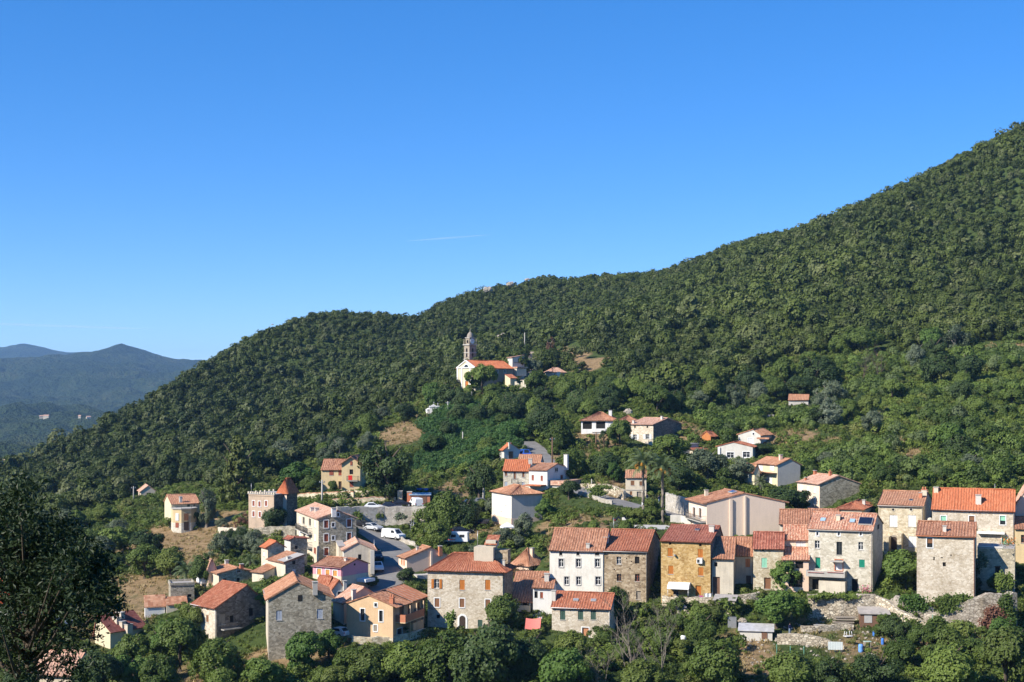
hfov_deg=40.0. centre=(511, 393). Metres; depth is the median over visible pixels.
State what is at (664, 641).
garden bush
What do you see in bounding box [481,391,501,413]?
broadleaf tree
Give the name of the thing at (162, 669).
broadleaf tree
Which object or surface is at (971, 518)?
window
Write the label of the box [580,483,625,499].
bank wall
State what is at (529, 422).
oak tree
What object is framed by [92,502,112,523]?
broadleaf tree
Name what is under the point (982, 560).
creeper
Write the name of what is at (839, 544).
window
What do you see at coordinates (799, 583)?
window
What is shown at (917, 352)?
olive tree
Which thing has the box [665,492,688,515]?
road wall
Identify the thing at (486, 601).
window
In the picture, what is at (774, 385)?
broadleaf tree
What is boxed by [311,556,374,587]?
pink house
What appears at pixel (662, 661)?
bare tree
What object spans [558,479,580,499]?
oak tree
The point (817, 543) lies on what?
window
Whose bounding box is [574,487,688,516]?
village road
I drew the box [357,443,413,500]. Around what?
oak tree
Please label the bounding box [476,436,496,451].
broadleaf tree
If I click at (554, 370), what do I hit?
hill house
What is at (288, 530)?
old wall
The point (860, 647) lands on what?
barrel
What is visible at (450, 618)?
creeper
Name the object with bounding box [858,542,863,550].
window
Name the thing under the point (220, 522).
olive tree
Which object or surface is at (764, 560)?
window
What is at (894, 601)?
boulder
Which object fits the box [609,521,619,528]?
olive tree
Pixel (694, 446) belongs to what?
flat roofed house
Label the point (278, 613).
window
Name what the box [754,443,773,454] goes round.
oak tree
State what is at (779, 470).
yellow house
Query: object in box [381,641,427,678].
broadleaf tree
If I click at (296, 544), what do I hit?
old house
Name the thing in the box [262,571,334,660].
stone house
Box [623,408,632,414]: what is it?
boulder
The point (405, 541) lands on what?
kerb wall
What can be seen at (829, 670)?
oak tree
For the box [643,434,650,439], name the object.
window
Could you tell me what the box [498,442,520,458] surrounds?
house
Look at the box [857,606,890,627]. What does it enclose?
tool shed
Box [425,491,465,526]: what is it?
broadleaf tree
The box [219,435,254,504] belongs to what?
pine tree
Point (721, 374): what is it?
broadleaf tree
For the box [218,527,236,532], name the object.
old wall
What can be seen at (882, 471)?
broadleaf tree
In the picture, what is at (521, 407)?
oak tree
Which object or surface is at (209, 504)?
olive tree
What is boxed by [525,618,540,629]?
tarpaulin
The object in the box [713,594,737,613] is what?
garden shed
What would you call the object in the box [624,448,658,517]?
palm tree
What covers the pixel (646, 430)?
stone house
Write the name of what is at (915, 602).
bush
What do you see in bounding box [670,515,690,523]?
yard wall
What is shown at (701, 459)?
olive tree
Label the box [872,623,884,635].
garden bush
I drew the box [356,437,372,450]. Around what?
olive tree
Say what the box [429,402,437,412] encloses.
tomb chapel
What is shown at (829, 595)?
creeper
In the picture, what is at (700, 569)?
window
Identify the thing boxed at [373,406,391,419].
olive tree
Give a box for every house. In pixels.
[37,649,86,681]
[92,610,144,648]
[137,483,155,495]
[144,579,194,618]
[190,580,265,638]
[196,558,251,586]
[248,477,299,527]
[250,564,275,581]
[259,538,286,566]
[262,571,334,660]
[265,551,304,576]
[282,535,308,565]
[294,502,357,562]
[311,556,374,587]
[317,574,332,585]
[326,574,346,601]
[331,583,372,624]
[335,536,376,576]
[341,584,427,642]
[396,544,447,578]
[424,531,515,628]
[489,483,544,528]
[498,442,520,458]
[502,454,543,486]
[506,355,527,378]
[510,547,540,569]
[511,571,556,615]
[523,454,581,490]
[543,367,566,376]
[548,527,610,591]
[550,590,616,637]
[579,410,637,433]
[603,528,659,602]
[625,469,646,497]
[630,416,681,444]
[660,524,722,602]
[683,443,708,453]
[685,488,788,535]
[711,536,752,595]
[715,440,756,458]
[736,428,773,443]
[742,454,801,486]
[752,531,784,590]
[779,508,838,530]
[781,524,809,591]
[796,470,861,507]
[806,511,883,593]
[835,499,872,512]
[877,487,931,554]
[916,520,977,602]
[931,487,1015,545]
[1014,516,1023,562]
[1015,485,1023,515]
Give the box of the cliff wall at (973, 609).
[924,591,1017,634]
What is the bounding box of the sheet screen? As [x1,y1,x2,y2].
[728,617,736,627]
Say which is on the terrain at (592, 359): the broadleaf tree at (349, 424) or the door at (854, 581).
the broadleaf tree at (349, 424)
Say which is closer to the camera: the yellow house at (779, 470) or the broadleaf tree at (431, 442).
the yellow house at (779, 470)
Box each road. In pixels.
[524,441,554,462]
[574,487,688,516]
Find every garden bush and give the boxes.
[162,517,170,526]
[193,511,200,525]
[205,668,236,681]
[320,665,348,681]
[328,480,337,490]
[332,647,358,667]
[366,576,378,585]
[424,661,448,673]
[452,543,469,552]
[464,385,475,393]
[473,537,485,547]
[476,532,491,538]
[579,521,589,527]
[586,624,615,646]
[611,676,620,681]
[622,507,631,517]
[640,626,654,646]
[644,499,657,507]
[651,627,680,655]
[667,597,686,611]
[668,638,693,656]
[681,661,692,674]
[706,604,723,622]
[719,597,729,610]
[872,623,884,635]
[876,613,888,623]
[887,592,900,599]
[932,626,965,648]
[946,619,979,645]
[959,635,983,659]
[972,645,986,660]
[978,625,987,634]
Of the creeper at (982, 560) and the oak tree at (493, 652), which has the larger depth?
the creeper at (982, 560)
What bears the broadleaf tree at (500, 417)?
on the terrain at (592, 359)
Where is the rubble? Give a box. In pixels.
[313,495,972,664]
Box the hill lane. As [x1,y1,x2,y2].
[520,352,533,380]
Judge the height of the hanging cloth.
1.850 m
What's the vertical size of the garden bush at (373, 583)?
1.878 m
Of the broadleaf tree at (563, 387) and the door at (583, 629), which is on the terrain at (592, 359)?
the broadleaf tree at (563, 387)
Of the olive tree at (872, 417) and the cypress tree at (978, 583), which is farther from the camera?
the olive tree at (872, 417)
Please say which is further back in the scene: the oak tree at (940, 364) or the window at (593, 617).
the oak tree at (940, 364)
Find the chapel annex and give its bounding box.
[505,374,525,388]
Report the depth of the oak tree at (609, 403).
373.34 m
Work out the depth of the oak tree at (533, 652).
189.31 m
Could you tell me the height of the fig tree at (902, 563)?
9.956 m
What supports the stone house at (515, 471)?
on the terrain at (592, 359)
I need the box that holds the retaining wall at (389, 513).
[336,506,425,525]
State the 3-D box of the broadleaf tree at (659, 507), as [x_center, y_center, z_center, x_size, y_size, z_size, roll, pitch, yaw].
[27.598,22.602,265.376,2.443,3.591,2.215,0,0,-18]
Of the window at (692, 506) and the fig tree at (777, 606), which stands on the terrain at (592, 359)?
the fig tree at (777, 606)
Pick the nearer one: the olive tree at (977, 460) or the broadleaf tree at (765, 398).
the olive tree at (977, 460)
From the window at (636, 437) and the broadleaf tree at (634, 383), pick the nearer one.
the window at (636, 437)
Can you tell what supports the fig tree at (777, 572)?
on the terrain at (592, 359)
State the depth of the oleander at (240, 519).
300.86 m
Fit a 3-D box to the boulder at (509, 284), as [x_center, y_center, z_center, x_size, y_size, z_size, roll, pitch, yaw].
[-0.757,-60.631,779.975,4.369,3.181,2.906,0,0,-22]
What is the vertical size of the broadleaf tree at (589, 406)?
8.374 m
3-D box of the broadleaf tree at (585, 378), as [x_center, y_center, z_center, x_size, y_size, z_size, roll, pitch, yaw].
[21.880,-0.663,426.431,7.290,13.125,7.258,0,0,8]
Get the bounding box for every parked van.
[381,528,405,539]
[409,497,422,505]
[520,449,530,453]
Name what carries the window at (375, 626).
in the tan house at (391, 612)
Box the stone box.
[676,604,686,617]
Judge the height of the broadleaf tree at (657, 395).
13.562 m
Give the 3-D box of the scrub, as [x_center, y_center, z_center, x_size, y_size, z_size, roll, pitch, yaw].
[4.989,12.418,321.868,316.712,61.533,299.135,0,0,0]
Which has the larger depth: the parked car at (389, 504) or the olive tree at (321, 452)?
the olive tree at (321, 452)
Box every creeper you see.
[353,509,366,519]
[392,512,407,521]
[411,508,435,523]
[444,609,456,629]
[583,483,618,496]
[792,593,811,619]
[807,591,860,601]
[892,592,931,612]
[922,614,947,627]
[929,592,973,614]
[976,551,988,569]
[977,603,1010,631]
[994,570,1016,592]
[996,589,1018,622]
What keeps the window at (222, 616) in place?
in the stone house at (229, 607)
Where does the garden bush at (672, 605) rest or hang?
on the terrain at (592, 359)
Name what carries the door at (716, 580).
in the old house at (732, 560)
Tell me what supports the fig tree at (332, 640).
on the terrain at (592, 359)
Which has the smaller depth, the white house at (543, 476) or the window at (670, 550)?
the window at (670, 550)
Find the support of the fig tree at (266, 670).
on the terrain at (592, 359)
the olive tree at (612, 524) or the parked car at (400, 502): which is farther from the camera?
the parked car at (400, 502)
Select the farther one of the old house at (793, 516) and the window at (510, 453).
the window at (510, 453)
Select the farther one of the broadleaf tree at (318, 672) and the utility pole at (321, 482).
the utility pole at (321, 482)
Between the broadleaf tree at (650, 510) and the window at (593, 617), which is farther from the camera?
the broadleaf tree at (650, 510)
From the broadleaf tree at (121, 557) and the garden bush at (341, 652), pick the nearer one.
the garden bush at (341, 652)
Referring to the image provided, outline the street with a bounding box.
[356,525,410,591]
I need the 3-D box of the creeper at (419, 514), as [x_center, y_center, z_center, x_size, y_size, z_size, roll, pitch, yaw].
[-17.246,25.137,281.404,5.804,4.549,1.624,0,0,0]
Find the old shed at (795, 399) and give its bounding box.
[788,394,808,405]
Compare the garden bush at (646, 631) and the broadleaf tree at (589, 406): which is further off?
the broadleaf tree at (589, 406)
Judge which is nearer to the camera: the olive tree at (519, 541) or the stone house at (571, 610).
the stone house at (571, 610)
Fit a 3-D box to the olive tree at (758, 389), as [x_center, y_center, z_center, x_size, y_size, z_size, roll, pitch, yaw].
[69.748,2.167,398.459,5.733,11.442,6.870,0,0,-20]
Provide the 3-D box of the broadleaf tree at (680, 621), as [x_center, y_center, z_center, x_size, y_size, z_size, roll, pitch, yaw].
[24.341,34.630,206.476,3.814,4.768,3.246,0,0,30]
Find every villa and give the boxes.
[164,493,200,532]
[320,454,365,491]
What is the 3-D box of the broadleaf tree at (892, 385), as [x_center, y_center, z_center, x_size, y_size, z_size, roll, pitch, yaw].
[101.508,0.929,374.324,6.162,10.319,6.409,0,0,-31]
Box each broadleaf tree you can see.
[68,509,86,524]
[86,530,100,543]
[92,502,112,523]
[97,526,132,550]
[107,551,127,566]
[111,633,150,675]
[126,543,160,578]
[138,654,181,681]
[151,652,166,661]
[155,546,186,577]
[158,615,208,672]
[178,602,192,615]
[185,606,202,625]
[189,553,209,587]
[190,637,245,681]
[299,475,320,490]
[310,665,325,681]
[315,441,335,453]
[342,420,361,433]
[344,644,390,681]
[353,413,379,435]
[369,642,385,650]
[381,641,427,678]
[415,629,470,681]
[420,434,446,451]
[422,520,451,545]
[424,502,437,520]
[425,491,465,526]
[464,363,498,393]
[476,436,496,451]
[477,499,486,510]
[481,384,502,395]
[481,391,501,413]
[484,593,522,634]
[494,413,507,421]
[524,370,548,392]
[524,397,544,417]
[542,419,574,449]
[553,377,579,399]
[554,448,589,477]
[554,629,587,649]
[572,370,595,391]
[577,399,599,415]
[579,669,602,681]
[581,386,598,404]
[582,659,599,672]
[588,519,599,527]
[606,418,631,445]
[607,585,629,625]
[610,377,629,400]
[611,644,633,659]
[612,511,623,518]
[618,520,633,528]
[620,659,664,681]
[624,629,644,650]
[626,375,643,398]
[627,508,646,523]
[637,381,655,404]
[644,384,673,412]
[644,506,657,515]
[652,433,691,457]
[656,504,663,511]
[666,613,687,627]
[684,613,717,643]
[685,380,703,398]
[687,602,709,619]
[687,638,741,681]
[698,367,716,379]
[700,377,724,408]
[711,365,731,385]
[732,596,744,613]
[747,415,766,426]
[757,393,774,405]
[760,372,772,380]
[760,650,818,681]
[763,377,787,396]
[772,356,795,382]
[799,351,819,364]
[828,335,853,356]
[832,499,847,507]
[840,327,885,354]
[840,399,859,419]
[858,391,881,413]
[871,462,897,489]
[881,378,905,396]
[882,636,916,662]
[906,623,937,648]
[921,641,981,681]
[921,644,938,658]
[940,460,964,471]
[951,370,973,383]
[960,395,991,411]
[981,623,1023,681]
[986,574,1006,588]
[998,389,1023,403]
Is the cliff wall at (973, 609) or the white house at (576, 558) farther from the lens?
the white house at (576, 558)
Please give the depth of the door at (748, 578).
223.33 m
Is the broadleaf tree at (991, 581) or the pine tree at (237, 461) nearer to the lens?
the broadleaf tree at (991, 581)
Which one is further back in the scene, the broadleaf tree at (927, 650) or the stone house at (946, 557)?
the stone house at (946, 557)
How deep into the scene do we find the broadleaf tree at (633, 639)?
200.03 m
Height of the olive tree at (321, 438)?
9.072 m
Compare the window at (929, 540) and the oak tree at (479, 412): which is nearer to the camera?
the window at (929, 540)
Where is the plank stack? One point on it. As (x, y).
(844, 617)
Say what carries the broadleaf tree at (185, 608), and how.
on the terrain at (592, 359)
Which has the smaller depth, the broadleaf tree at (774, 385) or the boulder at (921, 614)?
the boulder at (921, 614)
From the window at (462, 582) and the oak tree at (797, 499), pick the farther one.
the oak tree at (797, 499)
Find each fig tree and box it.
[108,655,139,681]
[130,655,155,681]
[148,629,170,652]
[155,619,172,632]
[240,655,286,681]
[253,586,265,604]
[278,462,320,488]
[285,631,325,670]
[318,628,341,660]
[422,382,438,404]
[534,498,551,518]
[538,646,592,681]
[606,461,622,482]
[754,589,805,628]
[769,560,800,588]
[882,549,916,589]
[919,327,942,343]
[935,422,966,444]
[988,616,1023,634]
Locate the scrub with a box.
[0,337,1023,681]
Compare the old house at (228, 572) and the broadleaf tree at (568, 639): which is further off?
the old house at (228, 572)
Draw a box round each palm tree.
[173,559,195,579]
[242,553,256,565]
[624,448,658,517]
[645,453,679,522]
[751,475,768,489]
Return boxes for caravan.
[441,531,468,542]
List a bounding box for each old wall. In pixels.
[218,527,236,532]
[249,525,295,536]
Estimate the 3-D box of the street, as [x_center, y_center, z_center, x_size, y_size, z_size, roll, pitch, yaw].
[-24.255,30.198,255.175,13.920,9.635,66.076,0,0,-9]
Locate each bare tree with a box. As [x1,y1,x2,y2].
[578,644,614,681]
[589,580,645,665]
[627,592,681,671]
[858,348,873,379]
[868,344,886,373]
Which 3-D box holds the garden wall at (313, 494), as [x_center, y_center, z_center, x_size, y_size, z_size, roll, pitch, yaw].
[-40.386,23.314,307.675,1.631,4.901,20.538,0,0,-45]
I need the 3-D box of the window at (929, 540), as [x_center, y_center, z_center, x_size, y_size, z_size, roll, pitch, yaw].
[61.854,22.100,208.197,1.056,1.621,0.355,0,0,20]
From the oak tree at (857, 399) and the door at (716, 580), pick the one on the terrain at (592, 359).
the oak tree at (857, 399)
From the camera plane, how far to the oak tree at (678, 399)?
373.28 m
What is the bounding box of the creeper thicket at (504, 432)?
[411,397,534,472]
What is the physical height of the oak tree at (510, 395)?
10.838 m
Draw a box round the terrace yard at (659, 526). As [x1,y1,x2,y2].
[634,525,668,528]
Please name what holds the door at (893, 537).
in the stone house at (901, 513)
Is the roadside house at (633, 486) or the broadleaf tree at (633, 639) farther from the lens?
the roadside house at (633, 486)
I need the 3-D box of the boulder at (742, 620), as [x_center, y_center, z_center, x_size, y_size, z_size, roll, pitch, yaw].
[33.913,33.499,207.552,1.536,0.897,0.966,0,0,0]
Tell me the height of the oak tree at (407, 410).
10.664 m
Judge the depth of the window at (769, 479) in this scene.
301.26 m
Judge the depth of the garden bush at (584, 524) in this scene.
251.24 m
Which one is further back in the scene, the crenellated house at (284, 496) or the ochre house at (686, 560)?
the crenellated house at (284, 496)
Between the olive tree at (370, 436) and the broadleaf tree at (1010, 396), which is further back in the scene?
the olive tree at (370, 436)
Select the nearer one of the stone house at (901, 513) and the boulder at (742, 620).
the boulder at (742, 620)
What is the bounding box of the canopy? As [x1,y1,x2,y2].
[500,522,514,527]
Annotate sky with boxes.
[0,0,1023,360]
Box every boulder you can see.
[483,286,492,291]
[506,281,513,286]
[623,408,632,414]
[737,618,746,622]
[890,595,907,611]
[908,606,934,617]
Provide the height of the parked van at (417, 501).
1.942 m
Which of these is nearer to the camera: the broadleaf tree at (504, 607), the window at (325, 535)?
the broadleaf tree at (504, 607)
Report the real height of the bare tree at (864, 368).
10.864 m
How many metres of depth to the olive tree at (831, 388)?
378.47 m
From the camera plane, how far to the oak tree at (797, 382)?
401.52 m
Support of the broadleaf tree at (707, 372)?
on the terrain at (592, 359)
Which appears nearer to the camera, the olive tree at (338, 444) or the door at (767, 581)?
the door at (767, 581)
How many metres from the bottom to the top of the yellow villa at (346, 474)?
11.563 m
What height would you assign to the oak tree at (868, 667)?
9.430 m
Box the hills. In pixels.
[0,343,200,462]
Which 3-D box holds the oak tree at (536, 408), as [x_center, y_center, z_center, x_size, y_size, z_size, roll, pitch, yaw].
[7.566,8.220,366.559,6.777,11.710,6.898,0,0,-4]
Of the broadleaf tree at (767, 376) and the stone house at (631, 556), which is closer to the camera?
the stone house at (631, 556)
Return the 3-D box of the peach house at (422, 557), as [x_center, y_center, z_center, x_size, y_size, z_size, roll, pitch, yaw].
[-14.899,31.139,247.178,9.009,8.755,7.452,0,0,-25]
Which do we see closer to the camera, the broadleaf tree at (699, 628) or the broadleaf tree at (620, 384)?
the broadleaf tree at (699, 628)
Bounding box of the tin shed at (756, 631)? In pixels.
[738,623,773,640]
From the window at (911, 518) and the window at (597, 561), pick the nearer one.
the window at (597, 561)
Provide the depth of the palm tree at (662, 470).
260.05 m
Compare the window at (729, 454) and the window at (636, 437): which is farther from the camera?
the window at (636, 437)
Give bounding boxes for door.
[397,627,402,634]
[420,497,426,504]
[457,614,466,627]
[581,626,589,636]
[636,591,640,599]
[696,585,700,596]
[713,577,719,595]
[746,575,750,583]
[762,632,766,638]
[764,578,770,589]
[815,557,820,568]
[834,559,842,570]
[891,535,896,549]
[1001,535,1007,543]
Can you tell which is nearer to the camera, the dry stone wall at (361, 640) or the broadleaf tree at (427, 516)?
the dry stone wall at (361, 640)
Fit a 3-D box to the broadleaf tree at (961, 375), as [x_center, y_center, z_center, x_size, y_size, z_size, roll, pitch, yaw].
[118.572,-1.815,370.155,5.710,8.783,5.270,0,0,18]
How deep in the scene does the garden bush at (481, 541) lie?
254.98 m
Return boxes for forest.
[0,121,1023,470]
[0,273,1023,514]
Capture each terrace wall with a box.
[341,490,369,495]
[977,543,1014,591]
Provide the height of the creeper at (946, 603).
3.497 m
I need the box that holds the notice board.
[828,642,842,651]
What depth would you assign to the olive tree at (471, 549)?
254.12 m
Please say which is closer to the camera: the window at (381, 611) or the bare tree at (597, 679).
the bare tree at (597, 679)
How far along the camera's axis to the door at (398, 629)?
211.60 m
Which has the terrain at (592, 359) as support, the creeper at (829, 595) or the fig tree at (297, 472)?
the fig tree at (297, 472)
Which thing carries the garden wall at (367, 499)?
on the terrain at (592, 359)
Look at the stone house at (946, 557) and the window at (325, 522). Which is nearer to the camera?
the stone house at (946, 557)
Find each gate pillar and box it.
[397,490,402,499]
[407,491,412,501]
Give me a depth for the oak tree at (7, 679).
191.37 m
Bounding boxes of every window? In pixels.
[219,614,225,625]
[249,608,252,615]
[276,610,281,620]
[316,568,321,576]
[317,609,322,618]
[323,520,328,528]
[323,533,328,541]
[324,547,328,555]
[332,569,337,575]
[346,518,351,527]
[346,532,351,540]
[360,608,364,621]
[373,624,377,631]
[378,610,383,622]
[431,579,441,588]
[434,597,439,607]
[459,598,464,607]
[460,580,464,590]
[484,598,490,607]
[485,580,490,590]
[508,451,513,458]
[558,558,563,567]
[560,610,565,620]
[564,576,569,585]
[575,558,581,567]
[575,576,580,585]
[578,610,583,620]
[583,422,591,428]
[591,610,595,620]
[594,558,600,567]
[595,576,600,585]
[596,422,604,428]
[616,557,621,564]
[616,574,621,581]
[631,434,638,439]
[634,574,639,581]
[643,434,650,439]
[667,548,672,556]
[668,565,673,574]
[692,506,695,517]
[697,549,702,557]
[698,567,702,575]
[726,452,733,457]
[742,451,749,457]
[745,559,749,567]
[748,438,753,443]
[748,474,751,481]
[761,558,766,567]
[765,476,771,483]
[789,573,802,586]
[795,561,802,567]
[796,541,805,545]
[812,579,818,588]
[814,540,819,548]
[837,542,841,555]
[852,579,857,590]
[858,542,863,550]
[859,559,864,567]
[864,615,871,622]
[889,515,896,526]
[908,515,915,526]
[908,536,916,547]
[926,537,933,548]
[940,515,946,520]
[968,515,974,521]
[999,515,1005,525]
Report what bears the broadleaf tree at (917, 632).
on the terrain at (592, 359)
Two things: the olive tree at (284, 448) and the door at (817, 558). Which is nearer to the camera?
the door at (817, 558)
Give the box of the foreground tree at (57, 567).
[0,466,132,681]
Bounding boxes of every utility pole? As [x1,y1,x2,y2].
[319,480,324,500]
[482,481,484,498]
[550,437,552,462]
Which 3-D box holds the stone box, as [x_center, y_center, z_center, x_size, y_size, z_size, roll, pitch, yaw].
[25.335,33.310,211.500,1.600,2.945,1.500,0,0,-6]
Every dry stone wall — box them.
[352,628,426,644]
[662,595,712,606]
[738,591,759,603]
[777,633,844,648]
[800,623,853,631]
[807,593,875,619]
[876,595,926,627]
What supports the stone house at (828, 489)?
on the terrain at (592, 359)
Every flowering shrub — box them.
[858,583,873,592]
[1000,537,1018,549]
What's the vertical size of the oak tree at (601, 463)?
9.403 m
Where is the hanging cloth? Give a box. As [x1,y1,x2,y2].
[704,593,711,596]
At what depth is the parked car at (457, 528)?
271.27 m
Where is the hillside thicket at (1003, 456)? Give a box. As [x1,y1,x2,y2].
[677,327,1023,485]
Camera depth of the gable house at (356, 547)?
243.67 m
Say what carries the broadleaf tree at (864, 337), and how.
on the terrain at (592, 359)
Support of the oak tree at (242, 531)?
on the terrain at (592, 359)
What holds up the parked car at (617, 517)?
on the terrain at (592, 359)
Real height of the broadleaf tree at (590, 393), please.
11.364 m
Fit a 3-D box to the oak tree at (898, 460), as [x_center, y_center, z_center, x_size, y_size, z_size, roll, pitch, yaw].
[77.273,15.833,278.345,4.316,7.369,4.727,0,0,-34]
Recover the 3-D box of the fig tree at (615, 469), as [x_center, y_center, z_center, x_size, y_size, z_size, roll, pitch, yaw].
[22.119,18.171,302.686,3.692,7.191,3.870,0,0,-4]
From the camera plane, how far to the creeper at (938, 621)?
198.36 m
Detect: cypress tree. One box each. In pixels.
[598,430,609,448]
[976,566,982,592]
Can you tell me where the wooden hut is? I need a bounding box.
[700,430,717,440]
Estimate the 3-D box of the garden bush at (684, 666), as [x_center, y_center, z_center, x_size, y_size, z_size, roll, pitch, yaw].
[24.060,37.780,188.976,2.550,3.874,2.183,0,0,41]
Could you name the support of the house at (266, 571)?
on the terrain at (592, 359)
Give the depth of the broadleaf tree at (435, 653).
189.17 m
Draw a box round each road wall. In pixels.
[578,491,612,504]
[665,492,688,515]
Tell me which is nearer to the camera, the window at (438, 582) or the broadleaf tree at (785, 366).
the window at (438, 582)
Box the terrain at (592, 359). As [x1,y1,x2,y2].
[0,141,1023,681]
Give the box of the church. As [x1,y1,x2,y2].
[455,330,513,390]
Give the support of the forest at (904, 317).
on the terrain at (592, 359)
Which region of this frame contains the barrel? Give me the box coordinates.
[858,644,862,651]
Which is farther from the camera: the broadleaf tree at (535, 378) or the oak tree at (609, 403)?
the broadleaf tree at (535, 378)
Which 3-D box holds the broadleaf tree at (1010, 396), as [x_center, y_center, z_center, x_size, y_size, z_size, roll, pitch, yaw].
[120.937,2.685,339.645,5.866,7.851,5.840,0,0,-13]
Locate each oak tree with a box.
[3,665,40,681]
[71,649,125,681]
[127,529,164,549]
[220,527,234,538]
[231,527,246,544]
[261,505,287,526]
[317,454,337,466]
[328,432,355,445]
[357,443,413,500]
[394,402,414,422]
[396,567,414,580]
[435,382,463,404]
[438,419,457,433]
[445,403,468,419]
[450,391,473,404]
[450,617,526,681]
[453,497,480,528]
[463,412,472,419]
[464,460,496,497]
[469,404,493,419]
[498,391,516,398]
[498,396,523,419]
[506,631,549,681]
[516,393,530,410]
[516,403,527,413]
[526,418,538,435]
[529,403,548,418]
[531,386,554,400]
[533,405,559,433]
[543,400,553,407]
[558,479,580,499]
[565,394,584,414]
[566,387,585,401]
[589,450,621,476]
[594,382,623,404]
[597,396,619,412]
[599,375,616,386]
[664,390,685,410]
[664,461,695,489]
[735,368,761,395]
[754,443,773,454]
[766,485,811,508]
[785,375,813,394]
[798,356,838,389]
[808,407,826,421]
[811,657,858,681]
[850,648,906,681]
[854,391,869,410]
[879,615,911,640]
[892,455,907,468]
[920,351,957,382]
[922,339,947,356]
[942,433,973,453]
[950,379,974,398]
[954,353,985,380]
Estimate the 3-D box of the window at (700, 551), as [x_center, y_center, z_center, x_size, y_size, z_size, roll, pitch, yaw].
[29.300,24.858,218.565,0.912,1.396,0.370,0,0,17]
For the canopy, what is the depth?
268.29 m
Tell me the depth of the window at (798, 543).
221.27 m
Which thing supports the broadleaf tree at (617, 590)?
on the terrain at (592, 359)
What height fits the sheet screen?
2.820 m
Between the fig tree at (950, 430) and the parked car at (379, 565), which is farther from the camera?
the fig tree at (950, 430)
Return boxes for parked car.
[332,626,349,635]
[356,519,369,526]
[363,522,383,530]
[364,502,382,506]
[375,550,382,559]
[375,561,383,570]
[382,501,401,506]
[393,499,411,506]
[451,526,473,532]
[476,519,498,526]
[613,516,629,520]
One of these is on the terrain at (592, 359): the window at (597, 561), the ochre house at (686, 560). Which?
the ochre house at (686, 560)
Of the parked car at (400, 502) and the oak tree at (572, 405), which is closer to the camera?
the parked car at (400, 502)
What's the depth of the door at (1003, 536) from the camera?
222.62 m
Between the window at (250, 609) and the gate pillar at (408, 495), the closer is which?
the window at (250, 609)
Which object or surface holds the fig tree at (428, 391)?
on the terrain at (592, 359)
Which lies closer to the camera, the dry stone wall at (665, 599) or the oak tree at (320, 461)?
the dry stone wall at (665, 599)
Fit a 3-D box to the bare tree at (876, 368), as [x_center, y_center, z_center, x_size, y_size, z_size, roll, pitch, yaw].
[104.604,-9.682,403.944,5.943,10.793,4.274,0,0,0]
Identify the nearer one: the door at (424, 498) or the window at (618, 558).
the window at (618, 558)
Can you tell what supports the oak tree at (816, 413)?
on the terrain at (592, 359)
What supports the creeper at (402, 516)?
attached to the retaining wall at (389, 513)
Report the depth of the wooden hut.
340.80 m
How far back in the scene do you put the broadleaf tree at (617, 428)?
339.62 m
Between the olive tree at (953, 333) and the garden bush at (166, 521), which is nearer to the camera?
the garden bush at (166, 521)
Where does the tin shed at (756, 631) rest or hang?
on the terrain at (592, 359)
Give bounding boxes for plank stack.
[832,616,855,622]
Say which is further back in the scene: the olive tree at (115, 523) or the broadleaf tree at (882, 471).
the olive tree at (115, 523)
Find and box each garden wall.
[297,491,354,498]
[332,496,395,504]
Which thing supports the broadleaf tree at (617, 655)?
on the terrain at (592, 359)
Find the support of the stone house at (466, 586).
on the terrain at (592, 359)
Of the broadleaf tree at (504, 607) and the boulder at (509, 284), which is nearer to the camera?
the broadleaf tree at (504, 607)
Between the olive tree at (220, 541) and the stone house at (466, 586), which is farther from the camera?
the olive tree at (220, 541)
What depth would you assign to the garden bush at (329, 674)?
190.84 m
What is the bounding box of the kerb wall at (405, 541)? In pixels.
[376,529,417,546]
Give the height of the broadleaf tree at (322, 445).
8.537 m
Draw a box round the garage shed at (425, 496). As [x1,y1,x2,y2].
[409,492,430,505]
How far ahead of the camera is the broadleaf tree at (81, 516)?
341.15 m
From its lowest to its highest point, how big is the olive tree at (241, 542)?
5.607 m
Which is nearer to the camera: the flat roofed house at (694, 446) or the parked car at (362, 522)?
the parked car at (362, 522)
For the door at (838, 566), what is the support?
in the stone house at (845, 551)
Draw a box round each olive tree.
[54,508,79,529]
[90,535,115,552]
[105,518,128,530]
[198,487,216,527]
[207,532,235,556]
[214,518,228,526]
[233,534,245,552]
[243,529,262,552]
[249,538,264,555]
[272,439,294,451]
[312,434,329,451]
[315,447,334,461]
[328,437,352,457]
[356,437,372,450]
[360,431,377,440]
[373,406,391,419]
[468,545,475,551]
[484,496,491,514]
[492,527,515,545]
[512,535,524,546]
[514,512,533,536]
[524,357,541,373]
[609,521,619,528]
[684,448,728,482]
[687,390,708,408]
[721,457,754,481]
[723,383,745,407]
[749,381,767,399]
[809,392,831,409]
[813,379,847,401]
[816,451,832,461]
[818,402,843,424]
[861,410,883,431]
[905,344,925,365]
[943,324,971,349]
[960,453,983,463]
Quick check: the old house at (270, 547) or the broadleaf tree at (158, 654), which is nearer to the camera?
the broadleaf tree at (158, 654)
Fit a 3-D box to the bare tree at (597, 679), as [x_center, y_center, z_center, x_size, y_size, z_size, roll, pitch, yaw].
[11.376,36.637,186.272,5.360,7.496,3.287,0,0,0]
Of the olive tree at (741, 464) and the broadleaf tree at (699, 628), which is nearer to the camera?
the broadleaf tree at (699, 628)
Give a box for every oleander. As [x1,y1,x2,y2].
[234,513,248,527]
[513,563,530,575]
[546,336,554,349]

